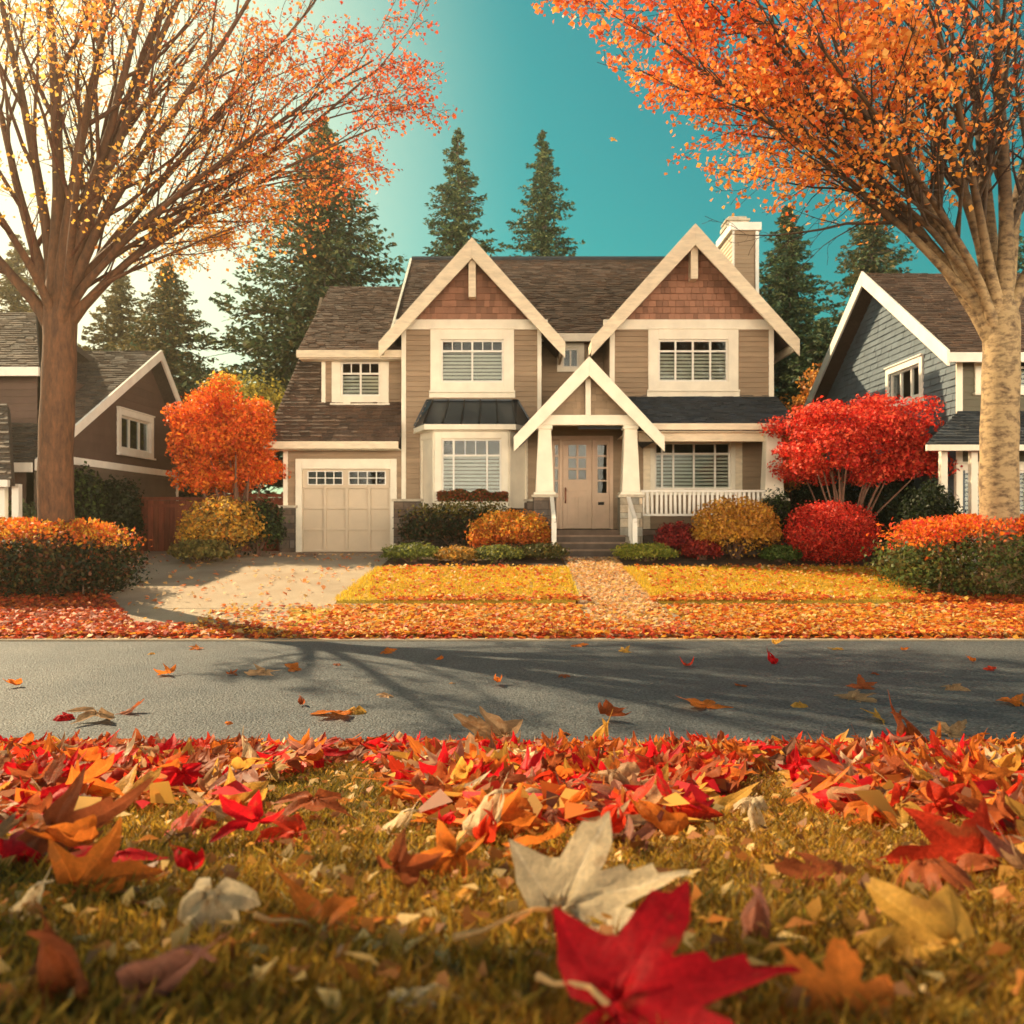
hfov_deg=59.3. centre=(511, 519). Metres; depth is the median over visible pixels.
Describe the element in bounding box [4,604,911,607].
sidewalk
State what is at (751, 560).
bed ground
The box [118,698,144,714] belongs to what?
maple leaf
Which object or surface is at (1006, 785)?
maple leaf
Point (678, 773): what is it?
maple leaf
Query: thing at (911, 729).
maple leaf
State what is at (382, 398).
window
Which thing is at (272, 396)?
garden tree
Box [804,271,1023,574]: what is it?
house
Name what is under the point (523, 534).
shrub
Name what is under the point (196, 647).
maple leaf
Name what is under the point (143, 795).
maple leaf
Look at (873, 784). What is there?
maple leaf
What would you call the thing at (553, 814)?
maple leaf
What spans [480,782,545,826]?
maple leaf
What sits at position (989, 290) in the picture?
street tree
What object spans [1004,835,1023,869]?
maple leaf
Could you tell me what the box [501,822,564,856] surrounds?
maple leaf
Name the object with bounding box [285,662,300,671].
maple leaf
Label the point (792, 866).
maple leaf
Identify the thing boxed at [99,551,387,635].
driveway
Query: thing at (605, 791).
maple leaf
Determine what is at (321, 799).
maple leaf
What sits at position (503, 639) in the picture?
kerb
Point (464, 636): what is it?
ground
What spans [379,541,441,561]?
shrub
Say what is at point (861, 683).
maple leaf
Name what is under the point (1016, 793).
maple leaf
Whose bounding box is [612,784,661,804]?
maple leaf
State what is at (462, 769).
maple leaf
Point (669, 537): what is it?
shrub
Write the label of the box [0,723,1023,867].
fallen leaves
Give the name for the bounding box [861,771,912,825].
maple leaf
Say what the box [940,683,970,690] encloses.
maple leaf
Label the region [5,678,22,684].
maple leaf
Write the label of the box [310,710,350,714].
maple leaf
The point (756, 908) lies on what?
maple leaf
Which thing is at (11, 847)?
maple leaf
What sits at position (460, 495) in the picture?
window box
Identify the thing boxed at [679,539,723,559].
shrub
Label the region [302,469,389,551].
garage door
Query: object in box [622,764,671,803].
maple leaf
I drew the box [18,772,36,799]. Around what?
maple leaf
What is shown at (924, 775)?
maple leaf
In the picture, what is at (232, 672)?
maple leaf
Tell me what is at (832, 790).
maple leaf
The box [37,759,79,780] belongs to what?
maple leaf
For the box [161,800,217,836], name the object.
maple leaf
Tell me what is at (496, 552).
shrub
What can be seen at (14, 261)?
conifer tree
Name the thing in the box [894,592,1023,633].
leaf litter
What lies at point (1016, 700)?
maple leaf
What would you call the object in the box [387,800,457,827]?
maple leaf
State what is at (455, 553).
shrub
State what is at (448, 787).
maple leaf
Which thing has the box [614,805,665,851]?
maple leaf
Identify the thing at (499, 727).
maple leaf
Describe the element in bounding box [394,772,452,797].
maple leaf
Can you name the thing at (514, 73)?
sky
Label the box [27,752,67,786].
maple leaf
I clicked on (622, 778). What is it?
maple leaf
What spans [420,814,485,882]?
maple leaf
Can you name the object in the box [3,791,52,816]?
maple leaf
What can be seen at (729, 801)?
maple leaf
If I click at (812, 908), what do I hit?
leaf litter
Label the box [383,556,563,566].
bed ground
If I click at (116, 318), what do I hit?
conifer tree
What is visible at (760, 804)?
maple leaf
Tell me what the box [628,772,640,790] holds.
maple leaf
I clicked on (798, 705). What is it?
maple leaf
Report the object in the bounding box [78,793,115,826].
maple leaf
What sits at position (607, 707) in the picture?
maple leaf
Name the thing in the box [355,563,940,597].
leaf litter
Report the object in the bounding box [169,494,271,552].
shrub
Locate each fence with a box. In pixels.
[137,495,216,550]
[219,492,282,550]
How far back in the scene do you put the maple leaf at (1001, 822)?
1.92 m
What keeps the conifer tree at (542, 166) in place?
on the ground at (464, 636)
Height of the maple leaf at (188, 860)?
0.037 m
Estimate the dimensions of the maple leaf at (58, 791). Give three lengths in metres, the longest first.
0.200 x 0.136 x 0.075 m
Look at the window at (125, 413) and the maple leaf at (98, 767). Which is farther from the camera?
the window at (125, 413)
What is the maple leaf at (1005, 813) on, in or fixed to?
on the verge
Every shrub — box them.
[8,495,36,562]
[74,461,109,549]
[97,474,147,550]
[166,538,239,562]
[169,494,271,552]
[224,495,289,555]
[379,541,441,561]
[432,544,479,563]
[464,508,551,547]
[474,544,525,562]
[518,541,571,560]
[610,542,680,561]
[653,520,699,556]
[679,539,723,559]
[688,495,783,558]
[757,544,803,562]
[760,485,794,544]
[779,500,883,563]
[788,467,870,543]
[862,477,917,550]
[893,476,967,580]
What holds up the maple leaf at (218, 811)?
on the verge
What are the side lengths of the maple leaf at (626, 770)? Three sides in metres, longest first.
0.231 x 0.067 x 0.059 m
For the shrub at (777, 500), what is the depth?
19.37 m
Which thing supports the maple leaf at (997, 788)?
on the verge
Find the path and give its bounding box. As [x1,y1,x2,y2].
[563,558,712,635]
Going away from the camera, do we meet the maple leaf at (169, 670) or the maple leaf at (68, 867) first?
the maple leaf at (68, 867)
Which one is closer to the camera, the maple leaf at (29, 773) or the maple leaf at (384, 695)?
the maple leaf at (29, 773)
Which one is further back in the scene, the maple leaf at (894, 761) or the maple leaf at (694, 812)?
the maple leaf at (894, 761)
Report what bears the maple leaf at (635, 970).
on the verge
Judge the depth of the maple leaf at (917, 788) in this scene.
2.54 m
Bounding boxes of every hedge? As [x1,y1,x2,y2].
[0,516,158,598]
[392,500,520,549]
[860,513,1023,597]
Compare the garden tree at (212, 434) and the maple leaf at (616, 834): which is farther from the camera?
the garden tree at (212, 434)
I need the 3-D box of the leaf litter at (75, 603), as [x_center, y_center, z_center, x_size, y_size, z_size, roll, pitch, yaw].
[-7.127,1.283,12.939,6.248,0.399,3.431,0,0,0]
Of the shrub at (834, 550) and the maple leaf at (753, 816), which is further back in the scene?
the shrub at (834, 550)
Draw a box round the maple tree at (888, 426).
[758,390,962,558]
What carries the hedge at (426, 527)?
on the bed ground at (522, 561)
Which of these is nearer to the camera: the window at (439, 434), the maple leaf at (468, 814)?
the maple leaf at (468, 814)
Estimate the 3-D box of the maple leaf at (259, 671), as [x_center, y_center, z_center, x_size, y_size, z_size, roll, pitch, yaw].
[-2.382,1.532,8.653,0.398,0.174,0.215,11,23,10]
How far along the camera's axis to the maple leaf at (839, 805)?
2.25 m
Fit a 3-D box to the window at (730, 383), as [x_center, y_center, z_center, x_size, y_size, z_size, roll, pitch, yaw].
[4.424,-3.910,22.023,2.260,1.564,0.257,0,0,0]
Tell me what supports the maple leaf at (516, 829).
on the verge
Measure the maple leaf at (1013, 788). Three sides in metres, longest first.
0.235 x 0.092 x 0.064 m
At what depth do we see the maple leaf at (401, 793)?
2.38 m
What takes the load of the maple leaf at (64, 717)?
on the road
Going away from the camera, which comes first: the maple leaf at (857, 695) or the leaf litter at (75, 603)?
the maple leaf at (857, 695)
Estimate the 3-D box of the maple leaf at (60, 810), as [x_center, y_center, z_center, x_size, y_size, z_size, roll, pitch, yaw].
[-0.801,0.605,1.678,0.168,0.136,0.311,22,39,13]
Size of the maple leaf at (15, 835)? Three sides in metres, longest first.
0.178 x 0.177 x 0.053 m
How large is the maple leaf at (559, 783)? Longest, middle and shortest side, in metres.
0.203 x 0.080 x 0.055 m
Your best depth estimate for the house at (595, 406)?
21.97 m
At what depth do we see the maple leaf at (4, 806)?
2.14 m
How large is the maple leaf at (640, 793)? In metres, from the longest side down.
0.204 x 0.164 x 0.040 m
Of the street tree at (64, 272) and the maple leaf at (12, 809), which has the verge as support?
the maple leaf at (12, 809)
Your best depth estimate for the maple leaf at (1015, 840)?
1.71 m
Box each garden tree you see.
[160,371,290,553]
[196,367,284,497]
[779,363,825,544]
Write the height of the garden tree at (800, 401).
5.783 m
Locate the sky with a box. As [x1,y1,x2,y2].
[0,0,1023,497]
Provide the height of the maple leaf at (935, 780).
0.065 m
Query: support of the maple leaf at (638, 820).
on the verge
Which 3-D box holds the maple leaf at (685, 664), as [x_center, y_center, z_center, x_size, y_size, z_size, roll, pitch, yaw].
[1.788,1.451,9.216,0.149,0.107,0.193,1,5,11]
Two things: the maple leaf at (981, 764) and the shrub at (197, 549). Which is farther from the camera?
the shrub at (197, 549)
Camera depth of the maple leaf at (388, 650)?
10.11 m
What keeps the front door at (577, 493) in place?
in the house at (595, 406)
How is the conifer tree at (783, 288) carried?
on the ground at (464, 636)
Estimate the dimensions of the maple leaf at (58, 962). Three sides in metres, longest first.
0.110 x 0.061 x 0.042 m
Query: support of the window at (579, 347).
in the house at (595, 406)
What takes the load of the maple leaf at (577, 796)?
on the verge
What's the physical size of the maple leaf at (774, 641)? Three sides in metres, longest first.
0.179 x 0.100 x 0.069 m
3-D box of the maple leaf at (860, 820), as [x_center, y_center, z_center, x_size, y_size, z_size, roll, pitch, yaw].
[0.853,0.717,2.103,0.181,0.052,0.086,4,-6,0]
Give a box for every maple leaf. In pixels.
[0,796,17,819]
[0,807,29,833]
[0,811,29,830]
[0,837,43,868]
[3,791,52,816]
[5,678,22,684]
[5,762,43,789]
[5,778,70,813]
[8,812,46,833]
[9,783,68,820]
[9,820,42,855]
[9,868,53,919]
[14,766,154,864]
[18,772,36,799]
[19,814,98,846]
[25,891,89,1012]
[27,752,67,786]
[34,738,62,783]
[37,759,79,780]
[48,816,163,903]
[51,846,167,867]
[52,712,74,721]
[61,747,123,777]
[65,752,124,795]
[66,707,114,723]
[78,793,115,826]
[102,763,161,797]
[115,791,175,811]
[116,928,231,1010]
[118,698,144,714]
[154,664,175,674]
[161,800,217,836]
[168,837,204,870]
[177,783,233,822]
[177,877,259,937]
[189,644,201,649]
[196,789,218,808]
[198,764,268,816]
[209,791,283,842]
[226,669,237,675]
[244,663,277,675]
[253,862,396,937]
[255,811,327,848]
[270,788,356,824]
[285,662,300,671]
[298,692,304,704]
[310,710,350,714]
[347,705,366,714]
[376,692,393,697]
[376,827,444,891]
[380,647,396,653]
[382,785,420,801]
[382,801,419,835]
[385,781,415,806]
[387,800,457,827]
[388,983,462,1017]
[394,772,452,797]
[398,769,424,783]
[406,770,490,799]
[417,784,452,800]
[420,793,447,829]
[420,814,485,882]
[423,778,481,804]
[433,759,455,784]
[438,808,455,824]
[444,756,472,784]
[448,809,502,842]
[451,768,480,785]
[451,785,492,802]
[452,811,693,940]
[453,706,522,739]
[458,776,469,783]
[461,795,506,806]
[462,772,513,835]
[471,778,491,790]
[471,782,532,827]
[472,798,496,844]
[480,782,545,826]
[481,763,529,788]
[490,787,557,802]
[494,674,501,682]
[497,821,549,838]
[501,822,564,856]
[524,767,538,784]
[526,787,541,792]
[535,879,801,1023]
[537,784,593,811]
[542,806,567,828]
[554,765,574,789]
[558,674,570,677]
[564,773,596,826]
[568,773,607,785]
[571,643,587,646]
[571,770,590,786]
[575,824,623,837]
[578,779,626,801]
[580,800,646,843]
[587,762,654,782]
[591,758,619,779]
[592,710,612,739]
[598,700,631,715]
[600,795,625,832]
[603,762,629,785]
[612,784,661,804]
[613,773,656,813]
[613,794,638,814]
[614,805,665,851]
[619,645,631,652]
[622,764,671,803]
[626,794,688,835]
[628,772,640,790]
[648,791,723,827]
[654,761,707,790]
[668,765,693,784]
[677,696,732,708]
[679,656,693,665]
[686,817,725,829]
[698,782,758,815]
[733,793,767,812]
[741,860,772,946]
[748,793,773,835]
[767,650,777,663]
[772,637,784,643]
[773,850,847,889]
[777,937,895,1023]
[790,701,807,707]
[812,789,859,812]
[818,767,882,786]
[826,784,900,815]
[828,792,858,817]
[834,689,877,702]
[843,800,898,830]
[847,674,877,689]
[847,816,914,828]
[857,877,987,972]
[860,708,884,723]
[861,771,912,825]
[869,764,883,794]
[874,770,919,791]
[874,797,999,876]
[876,781,908,786]
[876,788,924,823]
[881,774,966,807]
[882,747,923,787]
[888,692,929,743]
[896,858,979,901]
[899,765,947,787]
[902,758,951,786]
[903,781,926,795]
[905,779,967,823]
[931,719,966,737]
[934,766,958,781]
[939,815,1023,843]
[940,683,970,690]
[942,752,988,783]
[949,798,1016,837]
[955,779,1010,835]
[955,852,1017,880]
[956,789,1023,821]
[961,793,998,801]
[962,754,1014,788]
[963,782,999,804]
[970,772,983,780]
[976,811,1023,871]
[978,752,1023,779]
[983,665,995,670]
[983,778,1023,816]
[985,773,1023,798]
[989,764,1011,781]
[996,693,1023,705]
[996,794,1023,839]
[997,819,1006,828]
[1000,775,1010,791]
[1002,818,1016,835]
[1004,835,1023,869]
[1011,773,1023,779]
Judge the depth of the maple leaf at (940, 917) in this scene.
1.00 m
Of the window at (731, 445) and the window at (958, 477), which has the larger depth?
the window at (731, 445)
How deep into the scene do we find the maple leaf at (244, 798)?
2.35 m
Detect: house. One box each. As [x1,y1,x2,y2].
[0,312,181,580]
[263,216,799,557]
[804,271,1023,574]
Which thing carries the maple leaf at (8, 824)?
on the verge
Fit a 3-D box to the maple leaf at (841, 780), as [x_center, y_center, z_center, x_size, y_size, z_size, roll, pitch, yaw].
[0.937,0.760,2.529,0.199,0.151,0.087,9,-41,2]
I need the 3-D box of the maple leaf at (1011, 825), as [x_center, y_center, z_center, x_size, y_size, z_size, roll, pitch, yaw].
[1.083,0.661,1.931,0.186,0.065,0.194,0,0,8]
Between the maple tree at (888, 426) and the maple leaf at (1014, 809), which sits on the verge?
the maple leaf at (1014, 809)
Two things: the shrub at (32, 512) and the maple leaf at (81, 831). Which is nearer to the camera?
the maple leaf at (81, 831)
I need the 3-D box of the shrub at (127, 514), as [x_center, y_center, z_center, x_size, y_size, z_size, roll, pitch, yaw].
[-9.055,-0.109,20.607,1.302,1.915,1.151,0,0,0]
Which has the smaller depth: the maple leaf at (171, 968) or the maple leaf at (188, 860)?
the maple leaf at (171, 968)
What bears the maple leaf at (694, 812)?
on the verge
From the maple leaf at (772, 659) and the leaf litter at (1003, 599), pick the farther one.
the leaf litter at (1003, 599)
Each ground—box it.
[0,529,1023,637]
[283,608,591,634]
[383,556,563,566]
[618,552,962,568]
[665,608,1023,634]
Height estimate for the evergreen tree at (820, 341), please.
7.885 m
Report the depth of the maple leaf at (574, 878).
1.17 m
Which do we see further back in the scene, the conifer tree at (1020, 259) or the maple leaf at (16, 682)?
the conifer tree at (1020, 259)
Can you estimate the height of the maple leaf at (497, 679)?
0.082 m
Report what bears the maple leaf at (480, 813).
on the verge
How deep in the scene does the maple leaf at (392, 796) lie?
2.51 m
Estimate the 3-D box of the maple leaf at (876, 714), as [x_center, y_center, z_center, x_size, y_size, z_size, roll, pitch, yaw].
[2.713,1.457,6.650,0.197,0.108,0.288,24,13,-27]
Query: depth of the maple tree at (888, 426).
17.72 m
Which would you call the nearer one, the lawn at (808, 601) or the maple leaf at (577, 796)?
the maple leaf at (577, 796)
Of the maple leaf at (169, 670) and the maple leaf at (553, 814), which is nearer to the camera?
the maple leaf at (553, 814)
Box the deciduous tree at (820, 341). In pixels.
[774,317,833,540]
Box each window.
[116,406,155,460]
[330,361,389,404]
[429,327,514,392]
[433,430,508,507]
[557,343,583,371]
[647,327,739,391]
[649,442,734,494]
[884,353,923,407]
[954,462,1023,562]
[973,362,1023,394]
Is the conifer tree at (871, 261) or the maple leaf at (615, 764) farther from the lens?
the conifer tree at (871, 261)
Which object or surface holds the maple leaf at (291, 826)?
on the verge
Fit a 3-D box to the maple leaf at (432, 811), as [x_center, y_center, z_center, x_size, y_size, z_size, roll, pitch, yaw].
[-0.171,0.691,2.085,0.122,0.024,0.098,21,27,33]
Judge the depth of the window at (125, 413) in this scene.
22.68 m
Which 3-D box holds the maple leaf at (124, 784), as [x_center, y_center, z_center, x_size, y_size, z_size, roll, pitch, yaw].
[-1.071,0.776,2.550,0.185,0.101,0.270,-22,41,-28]
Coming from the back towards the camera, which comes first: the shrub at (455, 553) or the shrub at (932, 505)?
the shrub at (455, 553)
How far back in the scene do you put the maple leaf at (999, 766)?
2.54 m
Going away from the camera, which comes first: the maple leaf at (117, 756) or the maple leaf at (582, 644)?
the maple leaf at (117, 756)
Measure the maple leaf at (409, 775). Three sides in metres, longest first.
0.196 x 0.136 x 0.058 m
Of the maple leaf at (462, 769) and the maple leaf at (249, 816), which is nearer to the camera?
the maple leaf at (249, 816)
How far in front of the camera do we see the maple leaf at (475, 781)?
2.35 m
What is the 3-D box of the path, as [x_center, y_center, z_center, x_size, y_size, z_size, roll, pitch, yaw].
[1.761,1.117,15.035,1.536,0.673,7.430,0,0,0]
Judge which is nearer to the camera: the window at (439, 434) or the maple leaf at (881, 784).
the maple leaf at (881, 784)
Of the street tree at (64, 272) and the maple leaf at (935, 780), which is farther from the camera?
the street tree at (64, 272)
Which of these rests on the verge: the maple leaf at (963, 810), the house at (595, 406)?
the maple leaf at (963, 810)
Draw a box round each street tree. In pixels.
[0,0,462,594]
[531,0,1023,595]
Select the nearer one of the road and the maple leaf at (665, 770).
the maple leaf at (665, 770)
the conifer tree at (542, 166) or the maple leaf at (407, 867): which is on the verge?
the maple leaf at (407, 867)
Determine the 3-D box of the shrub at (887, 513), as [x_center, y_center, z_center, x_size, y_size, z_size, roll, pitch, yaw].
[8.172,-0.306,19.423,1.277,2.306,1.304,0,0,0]
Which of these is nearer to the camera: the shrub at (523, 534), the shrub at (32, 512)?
the shrub at (32, 512)
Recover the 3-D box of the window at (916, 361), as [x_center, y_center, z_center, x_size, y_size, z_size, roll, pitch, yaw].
[8.685,-3.008,19.925,0.180,1.015,1.910,0,0,0]
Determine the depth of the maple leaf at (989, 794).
2.19 m
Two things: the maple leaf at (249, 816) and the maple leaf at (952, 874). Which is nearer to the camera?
the maple leaf at (952, 874)
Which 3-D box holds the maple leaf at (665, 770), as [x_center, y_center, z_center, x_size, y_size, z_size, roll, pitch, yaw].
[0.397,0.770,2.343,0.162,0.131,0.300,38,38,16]
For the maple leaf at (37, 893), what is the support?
on the verge
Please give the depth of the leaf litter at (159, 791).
2.29 m
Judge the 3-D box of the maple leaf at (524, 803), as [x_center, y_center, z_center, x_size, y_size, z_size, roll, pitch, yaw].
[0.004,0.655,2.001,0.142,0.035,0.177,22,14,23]
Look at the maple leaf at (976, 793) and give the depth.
1.96 m
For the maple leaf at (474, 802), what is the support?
on the maple leaf at (524, 803)
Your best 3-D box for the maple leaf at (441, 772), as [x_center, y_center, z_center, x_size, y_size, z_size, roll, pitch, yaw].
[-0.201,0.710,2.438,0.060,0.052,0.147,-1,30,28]
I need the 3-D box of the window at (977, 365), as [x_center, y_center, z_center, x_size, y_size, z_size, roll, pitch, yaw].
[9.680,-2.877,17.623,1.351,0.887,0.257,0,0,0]
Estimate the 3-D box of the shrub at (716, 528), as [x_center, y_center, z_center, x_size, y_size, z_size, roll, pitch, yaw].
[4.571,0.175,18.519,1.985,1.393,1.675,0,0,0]
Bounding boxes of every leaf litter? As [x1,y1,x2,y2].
[0,588,192,636]
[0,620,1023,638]
[0,735,1016,829]
[0,760,1023,1013]
[13,553,683,630]
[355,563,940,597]
[376,590,968,601]
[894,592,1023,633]
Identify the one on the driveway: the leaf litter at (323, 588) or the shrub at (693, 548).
the leaf litter at (323, 588)
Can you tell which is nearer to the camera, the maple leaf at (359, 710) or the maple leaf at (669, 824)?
the maple leaf at (669, 824)
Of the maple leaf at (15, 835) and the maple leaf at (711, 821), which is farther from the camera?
the maple leaf at (711, 821)
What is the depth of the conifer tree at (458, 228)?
37.70 m
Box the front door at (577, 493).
[563,440,591,528]
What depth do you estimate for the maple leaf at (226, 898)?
1.11 m
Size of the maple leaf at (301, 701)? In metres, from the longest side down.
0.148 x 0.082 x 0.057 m
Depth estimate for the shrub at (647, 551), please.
17.87 m
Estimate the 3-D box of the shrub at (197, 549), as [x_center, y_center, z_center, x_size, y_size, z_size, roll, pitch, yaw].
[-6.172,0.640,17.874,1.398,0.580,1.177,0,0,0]
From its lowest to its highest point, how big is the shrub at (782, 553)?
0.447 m
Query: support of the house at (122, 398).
on the ground at (464, 636)
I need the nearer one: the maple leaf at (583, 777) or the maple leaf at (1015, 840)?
the maple leaf at (1015, 840)
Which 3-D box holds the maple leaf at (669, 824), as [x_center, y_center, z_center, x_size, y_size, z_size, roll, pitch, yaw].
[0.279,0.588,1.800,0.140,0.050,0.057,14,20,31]
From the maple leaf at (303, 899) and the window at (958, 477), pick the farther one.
the window at (958, 477)
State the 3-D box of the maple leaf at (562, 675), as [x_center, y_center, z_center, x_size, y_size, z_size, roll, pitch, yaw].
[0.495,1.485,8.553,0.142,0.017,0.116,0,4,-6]
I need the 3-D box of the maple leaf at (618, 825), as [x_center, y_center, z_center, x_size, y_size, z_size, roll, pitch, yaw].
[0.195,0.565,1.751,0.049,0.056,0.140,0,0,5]
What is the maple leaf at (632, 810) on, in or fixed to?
on the verge
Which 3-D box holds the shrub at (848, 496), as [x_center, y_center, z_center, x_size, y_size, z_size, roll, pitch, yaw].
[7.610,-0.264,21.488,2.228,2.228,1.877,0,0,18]
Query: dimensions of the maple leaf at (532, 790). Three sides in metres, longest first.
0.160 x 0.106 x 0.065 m
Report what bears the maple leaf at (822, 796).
on the verge
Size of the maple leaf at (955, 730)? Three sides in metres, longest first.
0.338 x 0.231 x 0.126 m
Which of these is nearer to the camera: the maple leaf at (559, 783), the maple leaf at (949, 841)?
the maple leaf at (949, 841)
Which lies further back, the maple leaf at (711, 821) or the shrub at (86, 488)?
the shrub at (86, 488)
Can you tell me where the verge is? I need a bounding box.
[0,763,1023,1023]
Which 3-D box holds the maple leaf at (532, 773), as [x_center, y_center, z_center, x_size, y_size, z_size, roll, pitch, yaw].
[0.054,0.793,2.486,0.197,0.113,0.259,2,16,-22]
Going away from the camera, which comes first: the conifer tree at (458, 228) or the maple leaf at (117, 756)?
the maple leaf at (117, 756)
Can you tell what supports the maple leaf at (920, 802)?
on the verge
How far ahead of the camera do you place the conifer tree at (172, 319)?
33.62 m
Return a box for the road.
[0,641,1023,743]
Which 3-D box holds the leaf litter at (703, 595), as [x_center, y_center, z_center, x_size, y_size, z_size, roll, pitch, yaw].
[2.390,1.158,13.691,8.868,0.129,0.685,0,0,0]
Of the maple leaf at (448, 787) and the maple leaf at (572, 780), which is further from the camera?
the maple leaf at (572, 780)
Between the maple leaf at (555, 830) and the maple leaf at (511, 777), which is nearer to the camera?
the maple leaf at (555, 830)
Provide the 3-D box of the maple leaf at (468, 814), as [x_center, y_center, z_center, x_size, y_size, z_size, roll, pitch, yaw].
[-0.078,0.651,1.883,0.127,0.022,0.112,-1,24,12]
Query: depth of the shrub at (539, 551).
18.04 m
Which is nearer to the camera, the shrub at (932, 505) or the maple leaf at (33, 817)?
the maple leaf at (33, 817)
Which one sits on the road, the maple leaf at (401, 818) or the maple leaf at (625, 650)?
the maple leaf at (625, 650)
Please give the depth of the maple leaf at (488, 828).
1.79 m
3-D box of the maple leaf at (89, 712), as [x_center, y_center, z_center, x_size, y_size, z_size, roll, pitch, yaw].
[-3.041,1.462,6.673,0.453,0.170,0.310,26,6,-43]
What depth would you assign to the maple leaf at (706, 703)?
7.18 m
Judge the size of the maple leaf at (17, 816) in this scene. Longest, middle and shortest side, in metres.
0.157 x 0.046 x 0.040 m
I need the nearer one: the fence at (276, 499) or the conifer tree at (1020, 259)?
the fence at (276, 499)
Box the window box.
[436,488,508,511]
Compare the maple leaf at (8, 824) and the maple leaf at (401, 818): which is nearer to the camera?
the maple leaf at (8, 824)
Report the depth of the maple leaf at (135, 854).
1.53 m
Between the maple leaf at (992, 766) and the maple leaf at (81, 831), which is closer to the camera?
the maple leaf at (81, 831)
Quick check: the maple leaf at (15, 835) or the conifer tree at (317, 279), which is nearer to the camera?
the maple leaf at (15, 835)
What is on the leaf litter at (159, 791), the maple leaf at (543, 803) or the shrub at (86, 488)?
the maple leaf at (543, 803)
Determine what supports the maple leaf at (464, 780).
on the maple leaf
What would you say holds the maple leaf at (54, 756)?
on the leaf litter at (159, 791)
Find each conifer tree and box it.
[0,234,79,344]
[78,275,146,350]
[104,261,276,500]
[173,119,474,497]
[405,127,504,272]
[498,129,584,255]
[759,205,840,487]
[821,198,917,331]
[1017,230,1023,273]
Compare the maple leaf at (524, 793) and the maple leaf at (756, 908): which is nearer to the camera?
the maple leaf at (756, 908)
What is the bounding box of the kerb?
[0,638,1023,640]
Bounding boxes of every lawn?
[336,567,575,603]
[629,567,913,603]
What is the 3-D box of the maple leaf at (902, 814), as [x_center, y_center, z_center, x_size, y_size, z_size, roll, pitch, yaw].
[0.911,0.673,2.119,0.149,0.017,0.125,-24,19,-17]
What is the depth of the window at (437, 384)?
21.95 m
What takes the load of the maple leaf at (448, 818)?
on the verge
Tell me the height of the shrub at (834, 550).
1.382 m
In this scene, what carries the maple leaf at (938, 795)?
on the verge
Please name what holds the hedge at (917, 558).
on the ground at (464, 636)
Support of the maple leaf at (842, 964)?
on the verge
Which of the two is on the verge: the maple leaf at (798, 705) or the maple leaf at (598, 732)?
the maple leaf at (598, 732)
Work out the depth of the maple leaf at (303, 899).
1.13 m
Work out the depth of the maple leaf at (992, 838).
1.55 m

